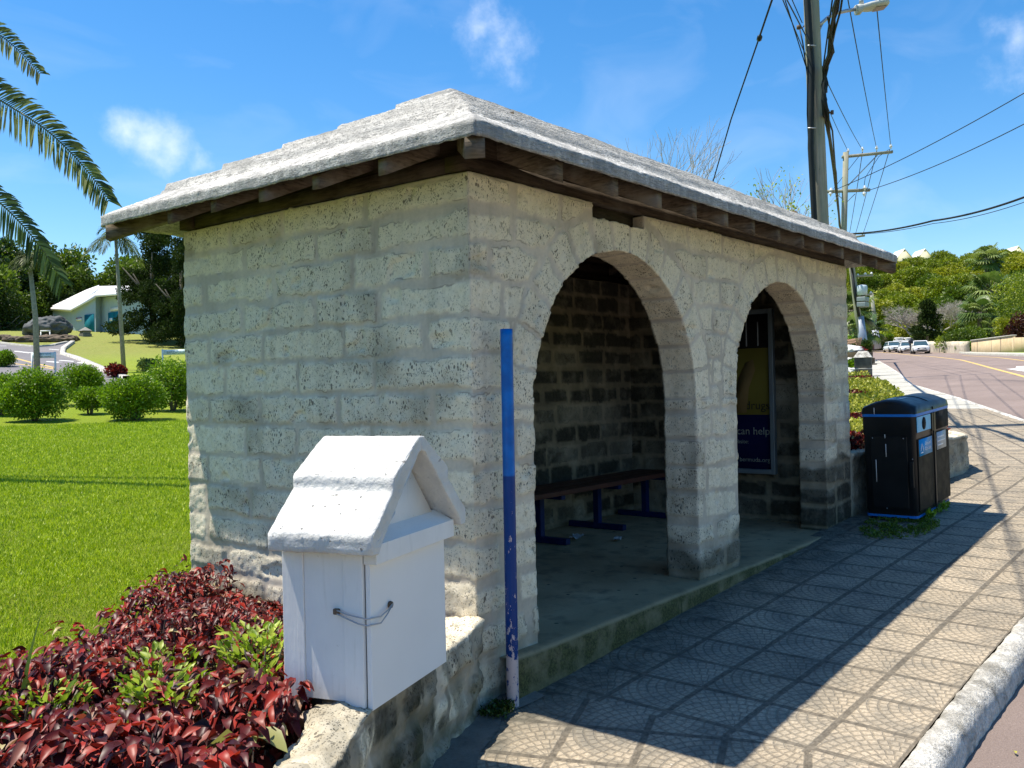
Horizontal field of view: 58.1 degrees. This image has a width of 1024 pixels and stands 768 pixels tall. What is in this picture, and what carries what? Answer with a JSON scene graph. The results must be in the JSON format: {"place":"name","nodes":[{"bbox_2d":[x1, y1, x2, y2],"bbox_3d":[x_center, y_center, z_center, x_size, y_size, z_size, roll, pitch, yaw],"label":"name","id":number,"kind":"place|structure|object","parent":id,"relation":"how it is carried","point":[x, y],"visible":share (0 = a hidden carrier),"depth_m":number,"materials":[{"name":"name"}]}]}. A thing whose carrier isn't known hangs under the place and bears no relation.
{"place":"outdoors","nodes":[
{"label":"outdoors","id":0,"kind":"place"},
{"bbox_2d":[0,343,123,389],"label":"access road","id":1,"kind":"structure","parent":0,"point":[23,355],"depth_m":54.59,"materials":[{"name":"asphalt"}]},
{"bbox_2d":[0,419,190,694],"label":"lawn","id":2,"kind":"structure","parent":0,"point":[66,533],"depth_m":9.26,"materials":[{"name":"green plant"}]},
{"bbox_2d":[0,280,1023,767],"bbox_3d":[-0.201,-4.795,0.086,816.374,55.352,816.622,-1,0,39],"label":"ground","id":3,"kind":"structure","parent":0,"point":[102,348],"depth_m":28.23,"materials":[{"name":"green plant"}]},
{"bbox_2d":[0,348,17,366],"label":"clipped bush","id":4,"kind":"object","parent":3,"relation":"on","point":[7,357],"visible":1,"depth_m":48.70,"materials":[{"name":"green plant"}]},
{"bbox_2d":[0,263,21,299],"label":"woodland tree","id":5,"kind":"object","parent":3,"relation":"on","point":[6,274],"visible":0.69,"depth_m":90.48,"materials":[{"name":"green plant"}]},
{"bbox_2d":[0,286,30,329],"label":"undergrowth","id":6,"kind":"object","parent":3,"relation":"on","point":[9,320],"visible":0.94,"depth_m":89.94,"materials":[{"name":"green plant"}]},
{"bbox_2d":[0,236,36,292],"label":"woodland tree","id":7,"kind":"object","parent":3,"relation":"on","point":[6,243],"visible":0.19,"depth_m":98.59,"materials":[{"name":"green plant"}]},
{"bbox_2d":[8,288,31,327],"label":"undergrowth","id":8,"kind":"object","parent":3,"relation":"on","point":[22,300],"visible":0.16,"depth_m":95.47,"materials":[{"name":"green plant"}]},
{"bbox_2d":[7,251,48,370],"bbox_3d":[-23.030,-3.237,44.092,1.896,6.384,1.930,-1,0,39],"label":"slender palm","id":9,"kind":"object","parent":3,"relation":"on","point":[22,262],"visible":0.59,"depth_m":44.00,"materials":[{"name":"green plant"}]},
{"bbox_2d":[19,288,52,327],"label":"undergrowth","id":10,"kind":"object","parent":3,"relation":"on","point":[43,309],"visible":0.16,"depth_m":97.56,"materials":[{"name":"green plant"}]},
{"bbox_2d":[0,363,73,420],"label":"clipped bush","id":11,"kind":"object","parent":3,"relation":"on","point":[36,394],"visible":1,"depth_m":27.70,"materials":[{"name":"green plant"}]},
{"bbox_2d":[31,352,56,375],"bbox_3d":[-22.436,-0.860,44.198,1.173,1.361,0.084,-1,0,0],"label":"parking sign","id":12,"kind":"object","parent":3,"relation":"on","point":[47,354],"visible":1,"depth_m":44.16,"materials":[{"name":"metal"}]},
{"bbox_2d":[22,315,72,335],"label":"boulder","id":13,"kind":"object","parent":3,"relation":"on","point":[59,325],"visible":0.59,"depth_m":78.98,"materials":[{"name":"stone"}]},
{"bbox_2d":[0,673,96,759],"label":"lime shrub","id":14,"kind":"object","parent":3,"relation":"on","point":[67,692],"visible":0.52,"depth_m":3.34,"materials":[{"name":"green plant"}]},
{"bbox_2d":[17,265,81,304],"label":"woodland tree","id":15,"kind":"object","parent":3,"relation":"on","point":[36,280],"visible":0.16,"depth_m":98.98,"materials":[{"name":"green plant"}]},
{"bbox_2d":[38,287,77,313],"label":"undergrowth","id":16,"kind":"object","parent":3,"relation":"on","point":[60,299],"visible":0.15,"depth_m":99.03,"materials":[{"name":"green plant"}]},
{"bbox_2d":[43,334,77,341],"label":"bank rock","id":17,"kind":"object","parent":3,"relation":"on","point":[61,338],"visible":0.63,"depth_m":75.26,"materials":[{"name":"stone"}]},
{"bbox_2d":[24,239,97,288],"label":"woodland tree","id":18,"kind":"object","parent":3,"relation":"on","point":[72,255],"visible":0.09,"depth_m":110.16,"materials":[{"name":"green plant"}]},
{"bbox_2d":[0,22,122,301],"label":"date palm","id":19,"kind":"object","parent":3,"relation":"on","point":[70,145],"visible":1,"depth_m":12.17,"materials":[{"name":"green plant"}]},
{"bbox_2d":[28,264,99,304],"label":"woodland tree","id":20,"kind":"object","parent":3,"relation":"on","point":[83,277],"visible":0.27,"depth_m":101.03,"materials":[{"name":"green plant"}]},
{"bbox_2d":[56,362,105,405],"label":"clipped bush","id":21,"kind":"object","parent":3,"relation":"on","point":[84,374],"visible":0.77,"depth_m":33.15,"materials":[{"name":"green plant"}]},
{"bbox_2d":[71,385,103,413],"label":"clipped bush","id":22,"kind":"object","parent":3,"relation":"on","point":[85,397],"visible":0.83,"depth_m":30.11,"materials":[{"name":"green plant"}]},
{"bbox_2d":[60,341,129,378],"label":"access kerb","id":23,"kind":"structure","parent":3,"relation":"on","point":[76,357],"depth_m":54.54,"materials":[{"name":"white paint"}]},
{"bbox_2d":[87,264,128,296],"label":"woodland tree","id":24,"kind":"object","parent":3,"relation":"on","point":[101,280],"visible":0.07,"depth_m":102.60,"materials":[{"name":"green plant"}]},
{"bbox_2d":[81,226,144,366],"bbox_3d":[-21.080,-4.425,48.884,3.024,7.967,3.484,-1,0,-18],"label":"slender palm","id":25,"kind":"object","parent":3,"relation":"on","point":[123,249],"visible":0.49,"depth_m":48.90,"materials":[{"name":"green plant"}]},
{"bbox_2d":[51,285,178,333],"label":"college building","id":26,"kind":"structure","parent":3,"relation":"on","point":[91,309],"depth_m":91.36,"materials":[{"name":"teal paint"}]},
{"bbox_2d":[102,361,127,376],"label":"reddish shrub","id":27,"kind":"object","parent":3,"relation":"on","point":[115,368],"visible":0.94,"depth_m":44.20,"materials":[{"name":"red plant"}]},
{"bbox_2d":[100,254,164,296],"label":"woodland tree","id":28,"kind":"object","parent":3,"relation":"on","point":[132,263],"visible":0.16,"depth_m":102.03,"materials":[{"name":"green plant"}]},
{"bbox_2d":[95,370,172,420],"bbox_3d":[-11.623,0.403,28.398,2.219,1.661,2.104,-1,0,-20],"label":"clipped bush","id":29,"kind":"object","parent":3,"relation":"on","point":[133,397],"visible":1,"depth_m":27.92,"materials":[{"name":"green plant"}]},
{"bbox_2d":[100,232,178,341],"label":"juniper tree","id":30,"kind":"object","parent":3,"relation":"on","point":[141,290],"visible":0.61,"depth_m":77.13,"materials":[{"name":"green plant"}]},
{"bbox_2d":[136,357,160,370],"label":"pale shrub","id":31,"kind":"object","parent":3,"relation":"on","point":[143,362],"visible":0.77,"depth_m":48.22,"materials":[{"name":"green plant"}]},
{"bbox_2d":[0,554,313,767],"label":"copper leaf bed","id":32,"kind":"object","parent":3,"relation":"on","point":[56,732],"visible":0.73,"depth_m":3.33,"materials":[{"name":"red plant"}]},
{"bbox_2d":[4,609,42,730],"bbox_3d":[-1.789,1.115,3.357,0.016,0.560,0.171,-1,0,39],"label":"grass spike","id":33,"kind":"object","parent":32,"relation":"on","point":[24,681],"depth_m":3.38,"materials":[{"name":"green plant"}]},
{"bbox_2d":[115,640,203,683],"bbox_3d":[-1.389,1.218,3.706,0.369,0.342,0.337,-1,0,39],"label":"lime shrub","id":34,"kind":"object","parent":3,"relation":"on","point":[145,655],"visible":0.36,"depth_m":3.73,"materials":[{"name":"green plant"}]},
{"bbox_2d":[139,237,185,346],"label":"juniper tree","id":35,"kind":"object","parent":3,"relation":"on","point":[170,293],"visible":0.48,"depth_m":74.02,"materials":[{"name":"green plant"}]},
{"bbox_2d":[114,656,214,744],"bbox_3d":[-1.280,1.212,3.390,0.376,0.350,0.370,-1,0,39],"label":"lime shrub","id":36,"kind":"object","parent":3,"relation":"on","point":[128,689],"visible":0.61,"depth_m":3.32,"materials":[{"name":"green plant"}]},
{"bbox_2d":[143,354,186,410],"bbox_3d":[-11.664,0.004,31.683,2.138,2.048,2.177,-1,0,39],"label":"clipped bush","id":37,"kind":"object","parent":3,"relation":"on","point":[175,380],"visible":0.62,"depth_m":31.35,"materials":[{"name":"green plant"}]},
{"bbox_2d":[210,614,283,678],"bbox_3d":[-1.041,1.181,3.779,0.390,0.402,0.392,-1,0,39],"label":"lime shrub","id":38,"kind":"object","parent":3,"relation":"on","point":[245,647],"visible":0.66,"depth_m":3.73,"materials":[{"name":"green plant"}]},
{"bbox_2d":[206,710,287,756],"bbox_3d":[-0.875,1.256,3.072,0.302,0.278,0.311,-1,0,1],"label":"broad leaved seedling","id":39,"kind":"object","parent":3,"relation":"on","point":[277,739],"visible":0.23,"depth_m":3.02,"materials":[{"name":"green plant"}]},
{"bbox_2d":[241,657,282,705],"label":"lime shrub","id":40,"kind":"object","parent":3,"relation":"on","point":[254,664],"visible":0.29,"depth_m":3.56,"materials":[{"name":"green plant"}]},
{"bbox_2d":[273,616,484,767],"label":"planter wall","id":41,"kind":"structure","parent":3,"relation":"on","point":[422,722],"depth_m":3.69,"materials":[{"name":"stone"}]},
{"bbox_2d":[268,436,464,710],"bbox_3d":[-0.547,0.713,3.686,0.449,1.012,0.806,-1,0,21],"label":"letter box","id":42,"kind":"object","parent":41,"relation":"on","point":[361,529],"visible":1,"depth_m":3.43,"materials":[{"name":"white paint"}]},
{"bbox_2d":[365,540,445,710],"bbox_3d":[-0.397,0.915,3.623,0.036,0.529,0.624,-1,0,21],"label":"door","id":43,"kind":"structure","parent":42,"relation":"in","point":[409,644],"depth_m":3.57,"materials":[{"name":"wood"}]},
{"bbox_2d":[100,88,896,704],"bbox_3d":[0.532,-0.142,7.531,3.288,3.788,6.272,-1,0,39],"label":"bus shelter","id":44,"kind":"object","parent":3,"relation":"on","point":[396,270],"visible":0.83,"depth_m":5.73,"materials":[{"name":"stone"}]},
{"bbox_2d":[534,469,665,544],"bbox_3d":[0.519,1.155,8.507,0.620,0.475,3.100,-1,0,39],"label":"bench","id":45,"kind":"object","parent":44,"relation":"on","point":[562,489],"visible":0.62,"depth_m":8.75,"materials":[{"name":"blue paint"}]},
{"bbox_2d":[736,308,777,474],"bbox_3d":[2.164,0.081,9.315,1.020,1.620,0.060,-1,0,39],"label":"poster case","id":46,"kind":"object","parent":44,"relation":"attached to","point":[756,416],"visible":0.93,"depth_m":9.12,"materials":[{"name":"paper"}]},
{"bbox_2d":[606,118,739,181],"bbox_3d":[3.738,-3.340,25.334,4.858,8.368,4.604,-1,0,8],"label":"bare tree","id":47,"kind":"object","parent":3,"relation":"on","point":[695,165],"visible":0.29,"depth_m":24.98,"materials":[{"name":"grey plant"}]},
{"bbox_2d":[723,167,810,213],"bbox_3d":[6.740,-2.619,24.273,2.511,6.760,3.370,-1,0,17],"label":"bare tree","id":48,"kind":"object","parent":3,"relation":"on","point":[768,194],"visible":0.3,"depth_m":24.78,"materials":[{"name":"grey plant"}]},
{"bbox_2d":[750,174,843,224],"bbox_3d":[7.413,-2.281,23.881,2.190,6.083,3.712,-1,0,24],"label":"bare tree","id":49,"kind":"object","parent":3,"relation":"on","point":[788,203],"visible":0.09,"depth_m":23.37,"materials":[{"name":"green plant"}]},
{"bbox_2d":[797,0,833,224],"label":"utility pole","id":50,"kind":"object","parent":3,"relation":"on","point":[817,154],"visible":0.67,"depth_m":16.86,"materials":[{"name":"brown wood"}]},
{"bbox_2d":[821,0,853,273],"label":"cable bundle","id":51,"kind":"object","parent":50,"relation":"attached to","point":[837,4],"visible":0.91,"depth_m":16.68,"materials":[{"name":"rubber"}]},
{"bbox_2d":[820,0,889,29],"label":"street lamp","id":52,"kind":"object","parent":50,"relation":"attached to","point":[871,6],"visible":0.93,"depth_m":16.94,"materials":[{"name":"metal"}]},
{"bbox_2d":[830,93,1023,191],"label":"overhead wire","id":53,"kind":"object","parent":50,"relation":"attached to","point":[938,140],"visible":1,"depth_m":30.06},
{"bbox_2d":[847,313,866,338],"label":"tree","id":54,"kind":"object","parent":3,"relation":"on","point":[850,318],"visible":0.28,"depth_m":65.41,"materials":[{"name":"green plant"}]},
{"bbox_2d":[828,144,892,230],"bbox_3d":[14.774,-5.334,38.924,2.828,9.556,0.438,-1,0,0],"label":"utility pole","id":55,"kind":"object","parent":3,"relation":"on","point":[845,190],"visible":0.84,"depth_m":38.94,"materials":[{"name":"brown wood"}]},
{"bbox_2d":[853,196,1023,233],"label":"overhead wire","id":56,"kind":"object","parent":55,"relation":"attached to","point":[996,206],"visible":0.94,"depth_m":32.09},
{"bbox_2d":[849,234,872,339],"bbox_3d":[23.947,-5.922,63.345,1.389,9.016,1.304,-1,0,39],"label":"utility pole","id":57,"kind":"object","parent":3,"relation":"on","point":[861,301],"visible":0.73,"depth_m":63.15,"materials":[{"name":"grey wood"}]},
{"bbox_2d":[846,291,878,334],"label":"tree","id":58,"kind":"object","parent":3,"relation":"on","point":[865,311],"visible":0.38,"depth_m":74.29,"materials":[{"name":"green plant"}]},
{"bbox_2d":[853,351,872,374],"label":"stone pier","id":59,"kind":"structure","parent":3,"relation":"on","point":[862,360],"depth_m":38.32,"materials":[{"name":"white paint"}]},
{"bbox_2d":[856,273,883,291],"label":"hillside tree","id":60,"kind":"object","parent":3,"relation":"on","point":[873,282],"visible":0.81,"depth_m":183.26,"materials":[{"name":"green plant"}]},
{"bbox_2d":[856,314,888,344],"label":"fan palm","id":61,"kind":"object","parent":3,"relation":"on","point":[873,337],"visible":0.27,"depth_m":111.03,"materials":[{"name":"green plant"}]},
{"bbox_2d":[848,370,904,431],"bbox_3d":[8.622,0.070,26.620,9.123,1.204,35.608,-1,0,7],"label":"ground cover","id":62,"kind":"object","parent":3,"relation":"on","point":[880,389],"visible":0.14,"depth_m":23.90,"materials":[{"name":"plant"}]},
{"bbox_2d":[869,296,895,332],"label":"hillside tree","id":63,"kind":"object","parent":3,"relation":"on","point":[881,303],"visible":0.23,"depth_m":132.04,"materials":[{"name":"green plant"}]},
{"bbox_2d":[848,371,950,449],"bbox_3d":[6.061,0.348,25.885,8.743,1.577,33.869,-1,0,18],"label":"red ground cover","id":64,"kind":"object","parent":3,"relation":"on","point":[856,440],"visible":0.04,"depth_m":9.83,"materials":[{"name":"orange plant"}]},
{"bbox_2d":[883,292,919,310],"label":"hillside tree","id":65,"kind":"object","parent":3,"relation":"on","point":[905,300],"visible":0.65,"depth_m":147.72,"materials":[{"name":"green plant"}]},
{"bbox_2d":[889,265,928,290],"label":"hillside tree","id":66,"kind":"object","parent":3,"relation":"on","point":[907,278],"visible":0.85,"depth_m":179.98,"materials":[{"name":"green plant"}]},
{"bbox_2d":[850,430,968,516],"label":"bed wall","id":67,"kind":"structure","parent":3,"relation":"on","point":[958,454],"depth_m":9.16,"materials":[{"name":"concrete"}]},
{"bbox_2d":[881,305,945,335],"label":"bare tree","id":68,"kind":"object","parent":3,"relation":"on","point":[903,317],"visible":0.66,"depth_m":112.17,"materials":[{"name":"plant"}]},
{"bbox_2d":[902,255,928,266],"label":"hillside tree","id":69,"kind":"object","parent":3,"relation":"on","point":[917,261],"visible":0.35,"depth_m":203.92,"materials":[{"name":"green plant"}]},
{"bbox_2d":[907,298,944,341],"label":"conifer","id":70,"kind":"object","parent":3,"relation":"on","point":[927,316],"visible":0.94,"depth_m":103.52,"materials":[{"name":"green plant"}]},
{"bbox_2d":[915,272,940,288],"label":"hillside tree","id":71,"kind":"object","parent":3,"relation":"on","point":[920,284],"visible":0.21,"depth_m":168.72,"materials":[{"name":"green plant"}]},
{"bbox_2d":[902,300,971,333],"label":"bare tree","id":72,"kind":"object","parent":3,"relation":"on","point":[951,310],"visible":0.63,"depth_m":108.13,"materials":[{"name":"plant"}]},
{"bbox_2d":[921,275,964,301],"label":"hillside tree","id":73,"kind":"object","parent":3,"relation":"on","point":[937,285],"visible":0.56,"depth_m":149.98,"materials":[{"name":"green plant"}]},
{"bbox_2d":[928,341,969,352],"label":"rubble wall","id":74,"kind":"structure","parent":3,"relation":"on","point":[961,346],"depth_m":88.08,"materials":[{"name":"stone"}]},
{"bbox_2d":[935,296,963,314],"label":"hillside tree","id":75,"kind":"object","parent":3,"relation":"on","point":[947,300],"visible":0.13,"depth_m":127.41,"materials":[{"name":"green plant"}]},
{"bbox_2d":[931,262,973,277],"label":"hillside tree","id":76,"kind":"object","parent":3,"relation":"on","point":[944,271],"visible":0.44,"depth_m":175.68,"materials":[{"name":"green plant"}]},
{"bbox_2d":[936,254,969,272],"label":"hillside tree","id":77,"kind":"object","parent":3,"relation":"on","point":[945,260],"visible":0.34,"depth_m":187.82,"materials":[{"name":"green plant"}]},
{"bbox_2d":[946,271,972,285],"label":"hillside tree","id":78,"kind":"object","parent":3,"relation":"on","point":[959,278],"visible":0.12,"depth_m":158.46,"materials":[{"name":"green plant"}]},
{"bbox_2d":[937,325,989,352],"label":"roadside shrub","id":79,"kind":"object","parent":3,"relation":"on","point":[957,334],"visible":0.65,"depth_m":89.27,"materials":[{"name":"green plant"}]},
{"bbox_2d":[939,280,990,301],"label":"hillside tree","id":80,"kind":"object","parent":3,"relation":"on","point":[957,294],"visible":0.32,"depth_m":136.41,"materials":[{"name":"green plant"}]},
{"bbox_2d":[954,295,999,335],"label":"fan palm","id":81,"kind":"object","parent":3,"relation":"on","point":[972,304],"visible":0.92,"depth_m":93.59,"materials":[{"name":"green plant"}]},
{"bbox_2d":[966,242,1007,275],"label":"fan palm","id":82,"kind":"object","parent":3,"relation":"on","point":[986,254],"visible":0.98,"depth_m":148.80,"materials":[{"name":"green plant"}]},
{"bbox_2d":[959,270,1018,333],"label":"fan palm","id":83,"kind":"object","parent":3,"relation":"on","point":[983,280],"visible":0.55,"depth_m":100.35,"materials":[{"name":"green plant"}]},
{"bbox_2d":[980,317,1001,337],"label":"fan palm","id":84,"kind":"object","parent":3,"relation":"on","point":[986,322],"visible":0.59,"depth_m":91.89,"materials":[{"name":"green plant"}]},
{"bbox_2d":[970,335,1023,351],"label":"boundary wall","id":85,"kind":"structure","parent":3,"relation":"on","point":[1010,343],"depth_m":77.69,"materials":[{"name":"concrete"}]},
{"bbox_2d":[992,315,1013,335],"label":"roadside shrub","id":86,"kind":"object","parent":3,"relation":"on","point":[1001,322],"visible":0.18,"depth_m":85.64,"materials":[{"name":"green plant"}]},
{"bbox_2d":[985,272,1023,335],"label":"roadside shrub","id":87,"kind":"object","parent":3,"relation":"on","point":[1003,311],"visible":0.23,"depth_m":95.81,"materials":[{"name":"green plant"}]},
{"bbox_2d":[987,270,1023,331],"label":"roadside shrub","id":88,"kind":"object","parent":3,"relation":"on","point":[1014,302],"visible":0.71,"depth_m":83.75,"materials":[{"name":"green plant"}]},
{"bbox_2d":[1000,311,1023,336],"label":"roadside shrub","id":89,"kind":"object","parent":3,"relation":"on","point":[1016,328],"visible":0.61,"depth_m":79.71,"materials":[{"name":"red plant"}]},
{"bbox_2d":[1000,253,1023,274],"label":"hillside tree","id":90,"kind":"object","parent":3,"relation":"on","point":[1013,263],"visible":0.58,"depth_m":167.67,"materials":[{"name":"green plant"}]},
{"bbox_2d":[0,0,1023,279],"label":"sky","id":91,"kind":"structure","parent":0,"point":[157,93],"materials":[{"name":"blue"}]},
{"bbox_2d":[476,688,864,767],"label":"paved footpath","id":92,"kind":"structure","parent":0,"point":[553,729],"depth_m":4.14,"materials":[{"name":"tile"}]},
{"bbox_2d":[432,691,544,767],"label":"concrete strip","id":93,"kind":"object","parent":92,"relation":"on","point":[468,744],"visible":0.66,"depth_m":4.22,"materials":[{"name":"concrete"}]},
{"bbox_2d":[477,697,514,718],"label":"weeds","id":94,"kind":"object","parent":93,"relation":"on","point":[501,706],"visible":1,"depth_m":4.51,"materials":[{"name":"green plant"}]},
{"bbox_2d":[500,329,518,707],"bbox_3d":[-0.010,0.727,4.626,0.062,2.005,0.076,-1,0,39],"label":"blue pole","id":95,"kind":"object","parent":92,"relation":"on","point":[509,517],"visible":0.94,"depth_m":4.60,"materials":[{"name":"metal"}]},
{"bbox_2d":[545,464,1023,767],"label":"paved footpath","id":96,"kind":"structure","parent":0,"point":[847,641],"depth_m":5.42,"materials":[{"name":"tile"}]},
{"bbox_2d":[858,515,940,539],"bbox_3d":[3.512,1.276,8.354,0.628,0.112,1.261,-1,0,39],"label":"moss patch","id":97,"kind":"object","parent":96,"relation":"on","point":[926,525],"visible":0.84,"depth_m":8.24,"materials":[{"name":"green plant"}]},
{"bbox_2d":[861,393,950,521],"bbox_3d":[3.879,0.706,9.036,0.510,1.185,1.114,-1,3,40],"label":"recycling bin","id":98,"kind":"object","parent":96,"relation":"on","point":[907,461],"visible":0.99,"depth_m":8.66,"materials":[{"name":"black plastic"}]},
{"bbox_2d":[925,500,950,518],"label":"weeds","id":99,"kind":"object","parent":96,"relation":"on","point":[929,512],"visible":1,"depth_m":8.87,"materials":[{"name":"green plant"}]},
{"bbox_2d":[872,361,985,408],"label":"concrete path","id":100,"kind":"structure","parent":0,"point":[881,371],"depth_m":28.93,"materials":[{"name":"concrete"}]},
{"bbox_2d":[873,350,1023,767],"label":"road","id":101,"kind":"structure","parent":0,"point":[1001,739],"depth_m":29.08,"materials":[{"name":"asphalt"}]},
{"bbox_2d":[910,340,930,353],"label":"car","id":102,"kind":"object","parent":101,"relation":"on","point":[920,346],"visible":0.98,"depth_m":90.92,"materials":[{"name":"white paint"}]},
{"bbox_2d":[875,360,1023,767],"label":"kerb","id":103,"kind":"structure","parent":101,"relation":"on","point":[957,731],"depth_m":4.42,"materials":[{"name":"white paint"}]},
{"bbox_2d":[947,409,1023,466],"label":"paved footpath","id":104,"kind":"structure","parent":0,"point":[994,438],"depth_m":14.97,"materials":[{"name":"tile"}]},
{"bbox_3d":[3.219,-4.500,12.000,0.091,0.071,0.114,-1,0,39],"label":"strain insulator","id":105,"kind":"object","parent":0,"visible":0},
{"bbox_2d":[713,41,757,181],"bbox_3d":[3.526,-3.975,15.251,0.037,1.056,6.534,-1,0,5],"label":"overhead wire","id":106,"kind":"object","parent":105,"relation":"attached to","point":[735,107],"visible":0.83,"depth_m":13.98,"materials":[{"name":"metal"}]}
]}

